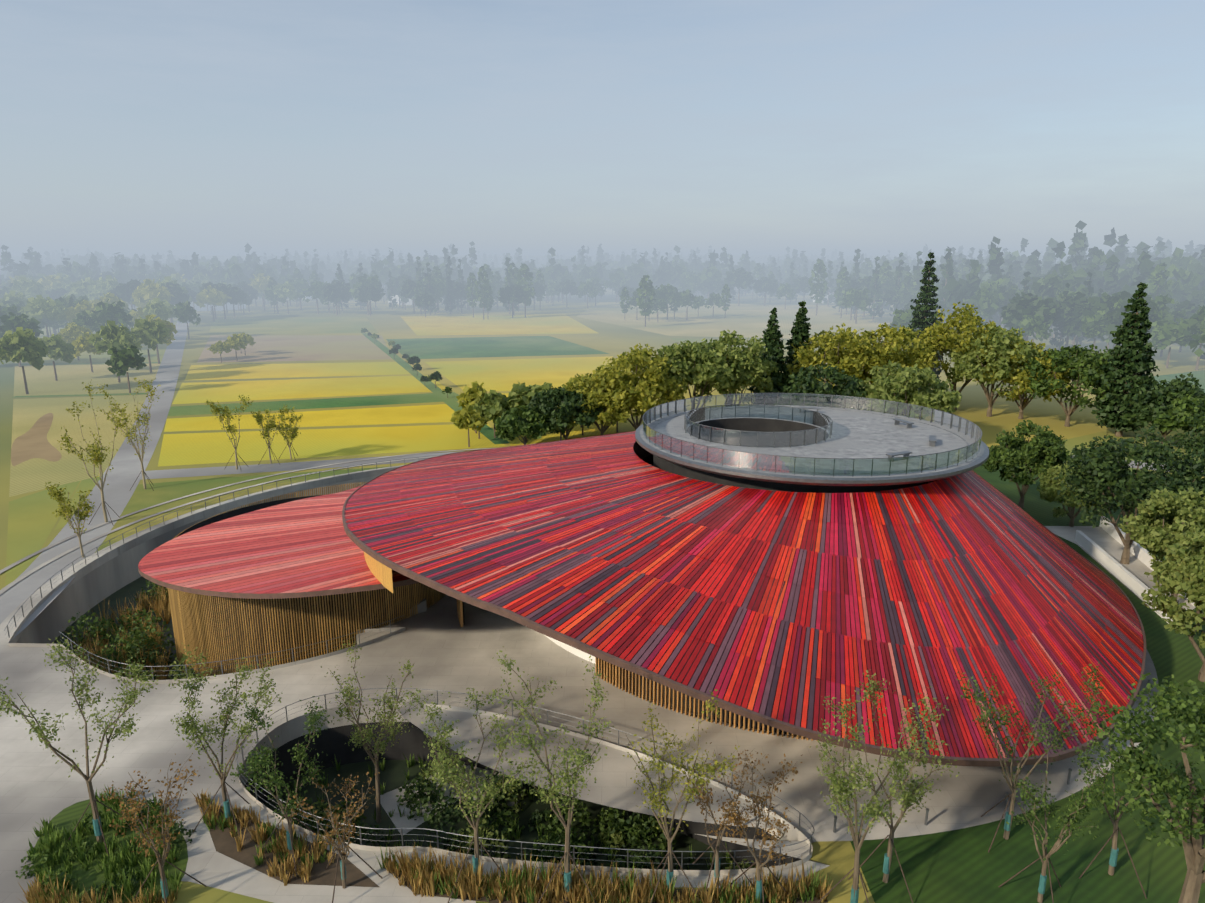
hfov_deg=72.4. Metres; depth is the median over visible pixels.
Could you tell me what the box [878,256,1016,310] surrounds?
wood patch
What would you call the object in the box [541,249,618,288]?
wood patch
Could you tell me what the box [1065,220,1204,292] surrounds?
wood patch
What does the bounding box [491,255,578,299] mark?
wood patch
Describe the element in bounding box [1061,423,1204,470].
field
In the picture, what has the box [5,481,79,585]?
lawn
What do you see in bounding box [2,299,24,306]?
tree
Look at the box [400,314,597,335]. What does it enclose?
field
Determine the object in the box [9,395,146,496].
field
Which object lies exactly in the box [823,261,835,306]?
tree
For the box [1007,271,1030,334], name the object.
tree
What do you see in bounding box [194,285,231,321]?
tree
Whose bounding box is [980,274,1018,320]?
tree
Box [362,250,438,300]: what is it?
wood patch
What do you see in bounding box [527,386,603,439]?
grove tree
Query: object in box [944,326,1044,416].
grove tree
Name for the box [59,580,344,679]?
courtyard planting
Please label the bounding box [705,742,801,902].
young tree
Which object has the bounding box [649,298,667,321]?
tree
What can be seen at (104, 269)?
wood patch
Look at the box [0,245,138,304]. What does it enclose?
wood patch
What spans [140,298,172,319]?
tree
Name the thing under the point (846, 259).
wood patch
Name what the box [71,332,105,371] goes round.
tree
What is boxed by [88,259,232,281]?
wood patch
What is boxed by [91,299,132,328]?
tree
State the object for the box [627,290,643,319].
tree
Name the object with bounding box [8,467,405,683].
sunken court walls
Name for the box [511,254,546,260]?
wood patch
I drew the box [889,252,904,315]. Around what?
tree
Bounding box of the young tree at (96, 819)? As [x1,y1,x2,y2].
[0,633,158,855]
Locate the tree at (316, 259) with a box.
[312,249,323,279]
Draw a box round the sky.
[0,0,1204,255]
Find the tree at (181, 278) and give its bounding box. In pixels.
[173,273,189,284]
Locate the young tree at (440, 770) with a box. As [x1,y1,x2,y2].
[405,678,561,902]
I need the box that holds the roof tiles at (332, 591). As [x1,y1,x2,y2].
[138,487,419,598]
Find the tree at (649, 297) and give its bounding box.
[643,288,654,310]
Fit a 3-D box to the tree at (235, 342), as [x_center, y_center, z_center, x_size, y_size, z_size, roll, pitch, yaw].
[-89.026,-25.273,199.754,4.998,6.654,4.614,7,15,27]
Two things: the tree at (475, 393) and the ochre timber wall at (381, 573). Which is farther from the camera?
the tree at (475, 393)
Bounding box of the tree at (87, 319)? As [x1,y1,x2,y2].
[71,310,105,331]
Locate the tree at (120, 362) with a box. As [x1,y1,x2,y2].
[105,343,146,392]
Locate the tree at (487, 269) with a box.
[479,264,495,293]
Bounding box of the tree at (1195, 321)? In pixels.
[1179,305,1204,369]
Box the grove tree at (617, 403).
[558,371,648,435]
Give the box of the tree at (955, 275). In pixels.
[941,266,957,283]
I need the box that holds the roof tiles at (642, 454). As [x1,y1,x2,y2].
[344,432,1143,757]
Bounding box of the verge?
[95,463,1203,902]
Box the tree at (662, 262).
[657,256,666,287]
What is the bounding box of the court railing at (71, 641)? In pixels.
[59,615,404,679]
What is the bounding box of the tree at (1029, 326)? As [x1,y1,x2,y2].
[1015,314,1052,341]
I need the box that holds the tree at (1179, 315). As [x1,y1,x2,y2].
[1160,310,1186,356]
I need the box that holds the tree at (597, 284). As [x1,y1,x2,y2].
[588,277,606,305]
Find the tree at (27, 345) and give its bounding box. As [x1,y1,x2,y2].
[0,327,49,393]
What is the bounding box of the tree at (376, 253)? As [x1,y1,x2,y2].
[374,248,378,261]
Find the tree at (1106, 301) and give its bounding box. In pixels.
[1082,291,1132,348]
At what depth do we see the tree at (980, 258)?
361.54 m
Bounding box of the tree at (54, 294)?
[45,288,69,300]
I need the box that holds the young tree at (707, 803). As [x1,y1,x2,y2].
[688,745,768,901]
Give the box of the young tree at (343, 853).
[288,772,382,902]
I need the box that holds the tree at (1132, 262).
[1119,257,1138,271]
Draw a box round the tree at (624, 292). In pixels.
[619,287,629,319]
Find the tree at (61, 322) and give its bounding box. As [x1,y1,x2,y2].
[56,297,87,325]
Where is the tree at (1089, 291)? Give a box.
[1069,272,1093,346]
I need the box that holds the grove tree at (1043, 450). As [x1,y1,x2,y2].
[981,420,1073,507]
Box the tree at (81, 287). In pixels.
[69,277,97,296]
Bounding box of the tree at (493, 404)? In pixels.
[477,390,509,437]
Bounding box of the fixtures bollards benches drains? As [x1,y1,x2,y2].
[652,407,1150,832]
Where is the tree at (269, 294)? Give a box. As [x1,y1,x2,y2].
[264,284,286,313]
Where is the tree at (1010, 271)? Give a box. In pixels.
[997,264,1014,325]
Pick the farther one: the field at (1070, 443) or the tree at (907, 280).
the tree at (907, 280)
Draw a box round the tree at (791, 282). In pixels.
[786,262,797,302]
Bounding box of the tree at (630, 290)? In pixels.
[618,286,635,300]
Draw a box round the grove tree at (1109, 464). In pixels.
[1054,426,1204,563]
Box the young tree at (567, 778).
[487,646,613,902]
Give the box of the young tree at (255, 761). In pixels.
[230,696,333,879]
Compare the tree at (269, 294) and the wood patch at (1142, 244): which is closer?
the wood patch at (1142, 244)
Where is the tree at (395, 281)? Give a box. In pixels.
[385,274,411,307]
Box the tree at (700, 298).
[692,295,704,316]
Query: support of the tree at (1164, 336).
on the field at (1186, 356)
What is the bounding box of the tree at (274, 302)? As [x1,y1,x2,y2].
[266,277,278,312]
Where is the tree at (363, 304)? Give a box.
[355,263,366,308]
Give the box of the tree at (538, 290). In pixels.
[526,281,543,309]
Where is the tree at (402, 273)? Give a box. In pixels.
[400,265,408,304]
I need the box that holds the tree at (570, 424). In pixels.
[551,405,576,440]
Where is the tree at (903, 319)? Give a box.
[888,308,912,330]
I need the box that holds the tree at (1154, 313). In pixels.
[1101,297,1169,337]
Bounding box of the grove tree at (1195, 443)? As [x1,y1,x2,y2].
[1170,409,1204,459]
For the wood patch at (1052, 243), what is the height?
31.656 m
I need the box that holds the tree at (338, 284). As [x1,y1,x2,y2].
[324,279,351,313]
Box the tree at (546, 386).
[528,382,551,400]
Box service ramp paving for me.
[1045,526,1194,617]
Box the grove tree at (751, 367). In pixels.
[692,330,778,405]
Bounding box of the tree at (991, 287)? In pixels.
[983,280,1000,323]
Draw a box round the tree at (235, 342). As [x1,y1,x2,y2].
[224,333,246,360]
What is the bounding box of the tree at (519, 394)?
[505,382,541,409]
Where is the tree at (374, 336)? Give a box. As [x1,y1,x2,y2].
[371,333,377,338]
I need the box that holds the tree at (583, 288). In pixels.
[575,281,598,307]
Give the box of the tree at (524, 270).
[515,263,535,317]
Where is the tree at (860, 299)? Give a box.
[841,287,873,323]
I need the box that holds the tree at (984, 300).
[957,285,1003,319]
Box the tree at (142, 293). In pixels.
[132,278,174,307]
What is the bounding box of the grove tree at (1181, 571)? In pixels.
[1140,531,1204,681]
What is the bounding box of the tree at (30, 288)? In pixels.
[7,276,48,298]
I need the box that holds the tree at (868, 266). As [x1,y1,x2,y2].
[860,258,872,275]
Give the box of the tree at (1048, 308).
[1000,292,1062,343]
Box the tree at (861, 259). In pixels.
[859,253,863,267]
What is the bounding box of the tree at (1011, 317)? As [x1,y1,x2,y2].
[1001,304,1051,339]
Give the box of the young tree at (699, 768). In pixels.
[623,689,743,902]
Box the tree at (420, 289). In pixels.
[414,280,424,314]
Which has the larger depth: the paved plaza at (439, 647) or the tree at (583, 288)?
the tree at (583, 288)
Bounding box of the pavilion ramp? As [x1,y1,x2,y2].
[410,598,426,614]
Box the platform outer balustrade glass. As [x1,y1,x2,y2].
[643,399,981,456]
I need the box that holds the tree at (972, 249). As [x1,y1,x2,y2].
[968,247,974,259]
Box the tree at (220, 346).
[207,340,231,362]
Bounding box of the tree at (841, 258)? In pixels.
[838,253,844,271]
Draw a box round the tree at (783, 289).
[775,283,795,308]
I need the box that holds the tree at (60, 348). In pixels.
[37,334,76,380]
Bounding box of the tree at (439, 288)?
[423,278,446,313]
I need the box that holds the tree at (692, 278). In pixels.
[682,271,702,301]
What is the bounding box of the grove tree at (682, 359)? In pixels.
[640,340,741,409]
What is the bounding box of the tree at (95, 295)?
[90,289,106,300]
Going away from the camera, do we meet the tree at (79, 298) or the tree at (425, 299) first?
the tree at (79, 298)
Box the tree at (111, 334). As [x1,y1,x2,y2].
[88,320,139,381]
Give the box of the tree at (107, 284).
[93,275,119,293]
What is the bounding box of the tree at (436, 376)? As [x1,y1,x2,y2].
[428,371,441,387]
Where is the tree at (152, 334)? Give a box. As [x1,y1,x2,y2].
[129,316,169,372]
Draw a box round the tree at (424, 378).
[420,376,428,381]
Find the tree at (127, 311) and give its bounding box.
[124,308,136,327]
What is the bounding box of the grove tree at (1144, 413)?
[1113,372,1204,443]
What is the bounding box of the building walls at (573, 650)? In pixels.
[462,454,936,735]
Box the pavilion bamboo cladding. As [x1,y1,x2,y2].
[168,482,445,676]
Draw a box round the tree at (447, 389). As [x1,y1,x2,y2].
[442,386,451,397]
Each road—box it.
[0,321,189,638]
[120,451,1177,480]
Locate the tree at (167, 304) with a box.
[150,298,175,317]
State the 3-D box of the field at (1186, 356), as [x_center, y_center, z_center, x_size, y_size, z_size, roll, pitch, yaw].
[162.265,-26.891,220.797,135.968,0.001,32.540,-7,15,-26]
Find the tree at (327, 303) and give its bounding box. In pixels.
[322,299,339,313]
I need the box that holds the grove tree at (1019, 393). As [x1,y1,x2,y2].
[982,340,1072,418]
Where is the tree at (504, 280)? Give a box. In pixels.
[502,257,510,306]
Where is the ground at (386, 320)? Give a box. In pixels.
[0,256,1204,830]
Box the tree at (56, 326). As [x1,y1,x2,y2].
[46,321,66,334]
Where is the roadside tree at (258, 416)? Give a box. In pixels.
[251,405,295,464]
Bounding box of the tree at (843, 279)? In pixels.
[834,267,851,317]
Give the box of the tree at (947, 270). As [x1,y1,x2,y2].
[934,246,955,322]
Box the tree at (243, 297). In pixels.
[222,287,247,317]
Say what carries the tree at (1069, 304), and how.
on the ground at (386, 320)
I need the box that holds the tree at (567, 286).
[555,279,577,306]
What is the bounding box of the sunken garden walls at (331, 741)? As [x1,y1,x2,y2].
[239,702,812,874]
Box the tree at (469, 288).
[465,272,477,316]
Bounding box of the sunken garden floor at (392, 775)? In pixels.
[265,760,747,869]
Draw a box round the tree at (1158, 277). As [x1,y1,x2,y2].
[1145,262,1172,339]
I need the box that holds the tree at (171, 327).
[141,314,177,363]
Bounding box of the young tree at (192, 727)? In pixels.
[168,643,282,840]
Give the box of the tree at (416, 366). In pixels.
[411,363,421,375]
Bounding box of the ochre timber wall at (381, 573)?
[364,552,392,592]
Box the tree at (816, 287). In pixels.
[808,258,828,314]
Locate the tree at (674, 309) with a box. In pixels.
[669,287,680,318]
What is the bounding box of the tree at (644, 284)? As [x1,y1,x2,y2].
[636,275,655,326]
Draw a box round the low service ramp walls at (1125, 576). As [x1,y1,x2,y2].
[1075,516,1193,622]
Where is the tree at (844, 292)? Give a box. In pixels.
[838,287,858,319]
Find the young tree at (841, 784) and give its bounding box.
[809,686,949,902]
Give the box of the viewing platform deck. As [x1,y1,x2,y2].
[635,405,988,492]
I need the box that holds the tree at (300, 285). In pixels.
[285,278,309,309]
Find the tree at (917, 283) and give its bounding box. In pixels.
[910,267,922,297]
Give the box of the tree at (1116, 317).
[1105,295,1157,333]
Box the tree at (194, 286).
[180,280,201,308]
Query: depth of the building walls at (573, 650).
47.36 m
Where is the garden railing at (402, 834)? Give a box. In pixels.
[236,688,814,869]
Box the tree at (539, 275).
[534,269,546,309]
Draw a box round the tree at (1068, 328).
[1060,314,1085,345]
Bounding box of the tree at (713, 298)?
[703,292,721,316]
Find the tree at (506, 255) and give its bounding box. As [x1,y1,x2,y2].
[501,253,513,266]
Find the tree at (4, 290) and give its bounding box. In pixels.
[0,286,9,298]
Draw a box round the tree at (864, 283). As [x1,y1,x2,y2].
[850,276,881,316]
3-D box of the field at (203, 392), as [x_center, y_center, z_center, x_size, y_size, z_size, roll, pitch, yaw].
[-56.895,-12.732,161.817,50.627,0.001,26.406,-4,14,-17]
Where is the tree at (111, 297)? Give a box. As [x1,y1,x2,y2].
[93,292,129,311]
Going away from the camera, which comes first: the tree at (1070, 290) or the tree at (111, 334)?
the tree at (111, 334)
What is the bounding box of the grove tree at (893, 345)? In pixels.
[831,322,938,383]
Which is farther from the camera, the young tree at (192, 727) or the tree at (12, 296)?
the tree at (12, 296)
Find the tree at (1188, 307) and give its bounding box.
[1168,300,1201,351]
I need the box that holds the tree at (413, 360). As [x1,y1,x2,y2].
[406,356,419,365]
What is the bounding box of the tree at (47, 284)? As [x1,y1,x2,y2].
[37,275,65,290]
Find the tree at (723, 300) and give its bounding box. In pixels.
[720,284,731,315]
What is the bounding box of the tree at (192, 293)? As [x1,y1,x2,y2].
[179,284,196,302]
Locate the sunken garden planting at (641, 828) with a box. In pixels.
[286,754,756,869]
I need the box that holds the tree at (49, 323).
[42,318,57,336]
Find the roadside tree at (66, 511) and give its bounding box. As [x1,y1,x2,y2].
[45,482,94,557]
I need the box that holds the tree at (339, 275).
[334,263,348,310]
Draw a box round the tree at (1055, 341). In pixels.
[1049,283,1069,350]
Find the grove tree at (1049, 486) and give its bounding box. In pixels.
[1037,460,1119,526]
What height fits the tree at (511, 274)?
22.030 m
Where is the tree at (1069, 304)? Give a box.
[1047,291,1091,351]
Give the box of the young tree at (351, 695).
[321,640,434,822]
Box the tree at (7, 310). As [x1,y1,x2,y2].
[0,305,20,333]
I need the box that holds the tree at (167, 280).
[156,276,188,322]
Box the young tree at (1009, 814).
[955,663,1101,851]
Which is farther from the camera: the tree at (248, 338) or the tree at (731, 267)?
the tree at (731, 267)
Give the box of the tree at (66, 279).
[54,273,75,284]
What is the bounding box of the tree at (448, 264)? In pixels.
[444,256,456,312]
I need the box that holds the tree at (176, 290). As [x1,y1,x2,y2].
[161,282,189,322]
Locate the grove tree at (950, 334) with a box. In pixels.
[909,301,1021,409]
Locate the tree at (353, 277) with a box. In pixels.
[347,272,368,308]
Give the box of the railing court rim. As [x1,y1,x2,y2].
[4,454,445,637]
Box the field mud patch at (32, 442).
[11,413,61,465]
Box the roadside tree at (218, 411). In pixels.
[204,394,252,468]
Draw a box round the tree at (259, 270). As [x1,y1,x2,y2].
[254,266,266,305]
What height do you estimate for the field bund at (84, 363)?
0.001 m
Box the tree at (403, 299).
[397,276,408,309]
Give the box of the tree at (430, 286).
[423,262,438,314]
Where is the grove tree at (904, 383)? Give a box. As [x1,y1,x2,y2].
[858,360,961,421]
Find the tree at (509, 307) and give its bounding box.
[503,257,518,313]
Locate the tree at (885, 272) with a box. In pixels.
[876,260,893,317]
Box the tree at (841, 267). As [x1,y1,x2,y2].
[832,261,843,311]
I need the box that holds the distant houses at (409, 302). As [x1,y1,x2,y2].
[43,260,834,304]
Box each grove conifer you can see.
[747,307,788,404]
[783,301,815,386]
[903,252,943,389]
[1090,282,1159,436]
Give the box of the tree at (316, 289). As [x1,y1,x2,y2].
[299,280,325,313]
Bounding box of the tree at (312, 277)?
[308,270,319,306]
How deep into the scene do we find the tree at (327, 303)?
357.70 m
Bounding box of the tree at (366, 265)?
[355,262,370,270]
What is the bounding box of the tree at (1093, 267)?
[1087,264,1096,293]
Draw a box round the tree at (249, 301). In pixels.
[234,293,252,314]
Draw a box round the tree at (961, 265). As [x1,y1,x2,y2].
[957,258,969,273]
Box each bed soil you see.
[200,799,378,886]
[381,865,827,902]
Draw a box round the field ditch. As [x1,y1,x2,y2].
[362,333,509,443]
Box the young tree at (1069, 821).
[998,714,1113,902]
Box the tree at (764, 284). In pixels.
[752,276,778,305]
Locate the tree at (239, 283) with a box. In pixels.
[231,281,249,311]
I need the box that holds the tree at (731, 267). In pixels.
[724,253,736,301]
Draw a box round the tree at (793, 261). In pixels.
[792,256,795,270]
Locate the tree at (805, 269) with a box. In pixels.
[798,260,808,297]
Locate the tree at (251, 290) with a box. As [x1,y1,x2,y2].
[238,284,258,311]
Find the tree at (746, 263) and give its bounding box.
[741,250,750,295]
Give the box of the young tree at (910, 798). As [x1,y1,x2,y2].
[832,669,959,902]
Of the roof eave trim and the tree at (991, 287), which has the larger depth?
the tree at (991, 287)
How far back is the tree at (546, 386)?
117.74 m
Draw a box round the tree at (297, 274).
[291,268,303,305]
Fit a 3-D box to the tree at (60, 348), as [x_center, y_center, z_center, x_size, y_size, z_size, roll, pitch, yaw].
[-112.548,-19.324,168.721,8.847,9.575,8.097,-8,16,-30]
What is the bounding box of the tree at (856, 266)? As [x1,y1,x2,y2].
[842,249,860,313]
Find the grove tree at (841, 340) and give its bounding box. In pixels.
[783,323,888,385]
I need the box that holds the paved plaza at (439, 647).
[356,595,1142,828]
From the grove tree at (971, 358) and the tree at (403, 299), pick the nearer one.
the grove tree at (971, 358)
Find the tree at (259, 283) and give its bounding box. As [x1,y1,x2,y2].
[248,273,280,309]
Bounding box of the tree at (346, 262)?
[342,249,351,273]
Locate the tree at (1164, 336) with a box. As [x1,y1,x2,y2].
[1148,318,1193,367]
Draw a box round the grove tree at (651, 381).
[588,343,687,429]
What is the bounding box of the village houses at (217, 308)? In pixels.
[190,284,397,310]
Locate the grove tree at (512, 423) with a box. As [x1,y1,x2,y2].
[494,405,555,444]
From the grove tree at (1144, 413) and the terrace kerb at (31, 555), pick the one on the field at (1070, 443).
the grove tree at (1144, 413)
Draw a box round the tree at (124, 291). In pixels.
[108,279,142,309]
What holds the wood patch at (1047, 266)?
on the ground at (386, 320)
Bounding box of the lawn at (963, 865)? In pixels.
[850,464,1204,902]
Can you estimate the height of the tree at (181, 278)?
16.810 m
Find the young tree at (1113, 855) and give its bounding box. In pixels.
[1072,660,1204,898]
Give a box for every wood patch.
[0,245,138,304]
[0,251,52,282]
[0,261,58,271]
[0,273,146,306]
[5,261,110,278]
[11,263,55,276]
[27,255,137,266]
[34,252,161,283]
[41,247,89,260]
[44,251,57,265]
[59,254,151,264]
[62,251,176,266]
[83,250,174,269]
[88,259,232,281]
[104,256,210,271]
[124,256,245,271]
[128,261,223,276]
[131,253,175,263]
[162,255,209,263]
[178,252,323,300]
[201,243,310,305]
[258,252,310,264]
[278,251,334,281]
[294,250,327,264]
[301,248,353,262]
[307,254,371,261]
[310,261,384,288]
[311,251,348,258]
[333,265,400,300]
[343,257,398,274]
[357,251,407,262]
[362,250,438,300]
[365,248,405,258]
[371,241,477,304]
[397,244,461,267]
[399,257,495,280]
[461,254,500,266]
[468,250,498,263]
[470,252,523,267]
[472,265,502,276]
[491,247,569,272]
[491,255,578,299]
[502,267,627,297]
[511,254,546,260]
[519,255,559,263]
[522,247,604,302]
[536,257,544,267]
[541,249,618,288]
[546,253,592,261]
[571,244,651,268]
[575,259,693,302]
[616,255,650,261]
[621,251,672,269]
[625,247,728,298]
[648,245,712,263]
[673,246,759,295]
[727,260,790,290]
[749,256,764,261]
[759,247,815,265]
[763,255,810,263]
[765,248,853,278]
[781,257,878,273]
[789,267,850,288]
[800,248,836,261]
[831,252,866,262]
[849,252,1008,308]
[864,268,991,312]
[871,259,919,266]
[877,258,924,266]
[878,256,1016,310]
[890,265,1006,309]
[892,250,1024,269]
[904,244,983,264]
[933,262,1024,310]
[943,236,1202,341]
[965,237,1128,273]
[979,249,1118,277]
[983,249,1041,261]
[1000,256,1102,286]
[1011,244,1146,279]
[1027,263,1181,337]
[1041,261,1064,274]
[1044,238,1087,266]
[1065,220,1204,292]
[1124,240,1166,260]
[1135,241,1150,273]
[1149,253,1163,261]
[1151,236,1204,257]
[1152,249,1198,260]
[1159,240,1171,256]
[1164,239,1202,254]
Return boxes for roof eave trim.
[342,447,1145,766]
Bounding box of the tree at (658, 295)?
[646,286,667,316]
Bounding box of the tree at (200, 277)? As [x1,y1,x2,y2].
[187,272,214,283]
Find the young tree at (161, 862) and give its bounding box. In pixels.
[101,753,206,902]
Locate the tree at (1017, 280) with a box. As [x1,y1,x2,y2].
[1001,274,1022,319]
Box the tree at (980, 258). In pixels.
[977,250,983,271]
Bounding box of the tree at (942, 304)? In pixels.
[927,300,951,319]
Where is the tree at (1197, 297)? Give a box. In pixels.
[1188,289,1204,306]
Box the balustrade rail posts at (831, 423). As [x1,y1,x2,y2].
[684,404,832,447]
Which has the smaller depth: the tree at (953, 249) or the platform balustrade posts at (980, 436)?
the platform balustrade posts at (980, 436)
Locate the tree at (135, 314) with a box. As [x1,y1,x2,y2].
[129,307,145,323]
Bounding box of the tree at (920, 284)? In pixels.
[917,267,927,294]
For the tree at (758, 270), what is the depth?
452.35 m
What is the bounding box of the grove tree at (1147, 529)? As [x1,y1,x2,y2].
[1118,486,1204,599]
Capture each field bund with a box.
[14,393,147,396]
[15,362,160,364]
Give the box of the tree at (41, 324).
[38,321,45,329]
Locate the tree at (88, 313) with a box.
[81,310,94,331]
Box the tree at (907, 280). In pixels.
[899,272,912,310]
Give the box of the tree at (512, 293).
[496,284,524,317]
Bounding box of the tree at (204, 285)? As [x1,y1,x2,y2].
[196,282,228,318]
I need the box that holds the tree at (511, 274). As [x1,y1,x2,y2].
[504,262,517,314]
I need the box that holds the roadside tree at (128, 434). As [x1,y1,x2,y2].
[96,378,163,490]
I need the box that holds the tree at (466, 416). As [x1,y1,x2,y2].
[450,404,485,446]
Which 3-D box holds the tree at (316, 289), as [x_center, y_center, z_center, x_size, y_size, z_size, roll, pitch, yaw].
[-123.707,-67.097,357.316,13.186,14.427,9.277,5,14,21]
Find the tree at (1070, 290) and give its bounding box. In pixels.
[1056,284,1097,343]
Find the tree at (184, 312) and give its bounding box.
[173,300,200,338]
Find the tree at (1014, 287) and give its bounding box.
[1005,285,1019,324]
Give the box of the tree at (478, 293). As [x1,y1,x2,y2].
[474,266,490,319]
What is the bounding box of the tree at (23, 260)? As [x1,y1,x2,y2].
[21,252,27,263]
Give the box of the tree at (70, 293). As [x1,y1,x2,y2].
[61,292,78,297]
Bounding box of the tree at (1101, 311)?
[1097,307,1117,352]
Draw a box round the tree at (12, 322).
[0,312,43,366]
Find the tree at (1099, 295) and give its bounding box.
[1090,289,1103,343]
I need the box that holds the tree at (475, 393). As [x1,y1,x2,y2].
[456,381,486,432]
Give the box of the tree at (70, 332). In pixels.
[57,322,91,359]
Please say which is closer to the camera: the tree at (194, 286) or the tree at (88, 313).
the tree at (88, 313)
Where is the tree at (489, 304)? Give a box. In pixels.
[482,282,493,318]
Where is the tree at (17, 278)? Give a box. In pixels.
[8,275,27,287]
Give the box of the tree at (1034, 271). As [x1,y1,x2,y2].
[1030,251,1040,277]
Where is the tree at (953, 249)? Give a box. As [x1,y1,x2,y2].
[951,247,955,265]
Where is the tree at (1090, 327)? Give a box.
[1078,313,1113,352]
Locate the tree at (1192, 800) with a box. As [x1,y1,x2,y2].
[1081,673,1204,902]
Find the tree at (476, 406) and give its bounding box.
[471,403,490,438]
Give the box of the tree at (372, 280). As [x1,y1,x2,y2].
[349,274,385,314]
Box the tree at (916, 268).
[904,251,922,304]
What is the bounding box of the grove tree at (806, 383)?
[774,362,869,409]
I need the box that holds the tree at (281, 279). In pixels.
[277,274,292,305]
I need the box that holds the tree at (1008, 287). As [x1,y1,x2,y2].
[1004,284,1020,328]
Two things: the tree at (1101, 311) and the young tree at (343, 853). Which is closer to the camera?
the young tree at (343, 853)
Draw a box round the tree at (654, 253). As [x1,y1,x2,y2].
[651,248,658,287]
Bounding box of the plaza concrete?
[0,465,1158,902]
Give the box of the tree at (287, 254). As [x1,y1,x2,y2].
[284,249,289,267]
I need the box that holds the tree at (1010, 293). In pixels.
[983,288,1018,325]
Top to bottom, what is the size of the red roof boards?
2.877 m
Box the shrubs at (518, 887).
[15,786,832,902]
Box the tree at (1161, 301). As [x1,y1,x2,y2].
[1131,294,1176,321]
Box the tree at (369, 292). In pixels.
[355,284,380,315]
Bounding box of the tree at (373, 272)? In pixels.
[370,270,380,307]
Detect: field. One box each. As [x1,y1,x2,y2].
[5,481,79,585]
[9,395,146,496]
[14,364,159,395]
[15,344,166,362]
[39,317,177,339]
[54,476,101,530]
[158,423,505,465]
[164,404,464,431]
[168,392,462,415]
[172,375,444,403]
[185,362,409,379]
[197,335,391,362]
[209,316,377,333]
[386,336,608,358]
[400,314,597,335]
[425,356,613,390]
[491,420,616,445]
[576,302,893,340]
[670,338,844,354]
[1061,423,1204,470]
[1094,344,1204,370]
[1151,370,1204,392]
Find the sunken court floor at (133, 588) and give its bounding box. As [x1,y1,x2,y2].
[52,577,184,679]
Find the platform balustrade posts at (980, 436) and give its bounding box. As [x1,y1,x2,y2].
[643,393,981,476]
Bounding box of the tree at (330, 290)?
[323,283,349,314]
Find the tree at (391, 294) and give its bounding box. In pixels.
[387,271,396,309]
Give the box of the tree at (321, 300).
[319,299,335,312]
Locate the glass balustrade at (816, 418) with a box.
[685,407,830,437]
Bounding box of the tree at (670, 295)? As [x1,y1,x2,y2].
[658,283,678,319]
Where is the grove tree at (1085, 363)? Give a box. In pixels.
[1015,344,1115,426]
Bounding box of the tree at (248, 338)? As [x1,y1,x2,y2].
[237,332,255,354]
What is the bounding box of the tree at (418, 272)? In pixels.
[413,256,421,311]
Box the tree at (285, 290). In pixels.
[272,282,299,313]
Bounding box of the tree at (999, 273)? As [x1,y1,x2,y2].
[981,252,1004,326]
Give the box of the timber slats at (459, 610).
[457,599,462,626]
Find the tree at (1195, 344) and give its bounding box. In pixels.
[1189,326,1204,356]
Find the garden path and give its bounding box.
[380,765,527,833]
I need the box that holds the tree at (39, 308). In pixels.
[18,295,67,336]
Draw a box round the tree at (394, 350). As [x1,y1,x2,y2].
[389,347,398,358]
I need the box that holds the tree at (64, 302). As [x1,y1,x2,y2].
[55,295,76,321]
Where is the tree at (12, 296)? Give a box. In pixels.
[0,290,27,304]
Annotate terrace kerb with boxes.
[0,448,491,573]
[0,456,436,594]
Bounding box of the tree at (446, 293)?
[423,275,450,312]
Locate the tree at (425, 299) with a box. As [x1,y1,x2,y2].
[414,292,434,316]
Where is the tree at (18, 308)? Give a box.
[0,304,20,311]
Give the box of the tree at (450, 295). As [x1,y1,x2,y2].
[445,272,455,313]
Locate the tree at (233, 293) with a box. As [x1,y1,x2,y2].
[208,283,240,318]
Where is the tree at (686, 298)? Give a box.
[677,289,699,319]
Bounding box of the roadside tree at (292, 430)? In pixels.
[270,412,302,460]
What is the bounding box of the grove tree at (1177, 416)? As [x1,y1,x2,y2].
[1151,390,1204,434]
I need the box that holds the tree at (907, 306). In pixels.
[903,297,921,309]
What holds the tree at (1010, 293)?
on the ground at (386, 320)
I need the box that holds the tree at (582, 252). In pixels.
[580,245,585,295]
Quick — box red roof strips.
[344,431,1143,757]
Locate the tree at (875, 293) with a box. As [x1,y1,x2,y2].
[865,256,883,320]
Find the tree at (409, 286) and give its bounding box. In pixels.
[399,279,423,312]
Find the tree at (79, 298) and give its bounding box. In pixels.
[70,294,88,301]
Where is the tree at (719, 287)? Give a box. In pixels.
[715,280,731,293]
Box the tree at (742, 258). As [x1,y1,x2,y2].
[737,254,750,294]
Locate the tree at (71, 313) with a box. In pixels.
[58,300,96,321]
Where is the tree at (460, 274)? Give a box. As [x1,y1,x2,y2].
[453,259,466,307]
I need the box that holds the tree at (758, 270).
[752,263,764,300]
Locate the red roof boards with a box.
[138,486,410,593]
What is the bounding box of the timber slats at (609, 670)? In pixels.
[595,657,817,740]
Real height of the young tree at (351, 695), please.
9.667 m
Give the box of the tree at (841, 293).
[833,279,853,314]
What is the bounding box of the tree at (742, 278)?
[724,267,755,305]
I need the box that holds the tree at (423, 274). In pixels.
[420,268,428,312]
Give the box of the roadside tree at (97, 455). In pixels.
[57,379,132,525]
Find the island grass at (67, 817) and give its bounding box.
[33,798,187,902]
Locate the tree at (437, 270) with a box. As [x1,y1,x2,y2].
[430,266,443,306]

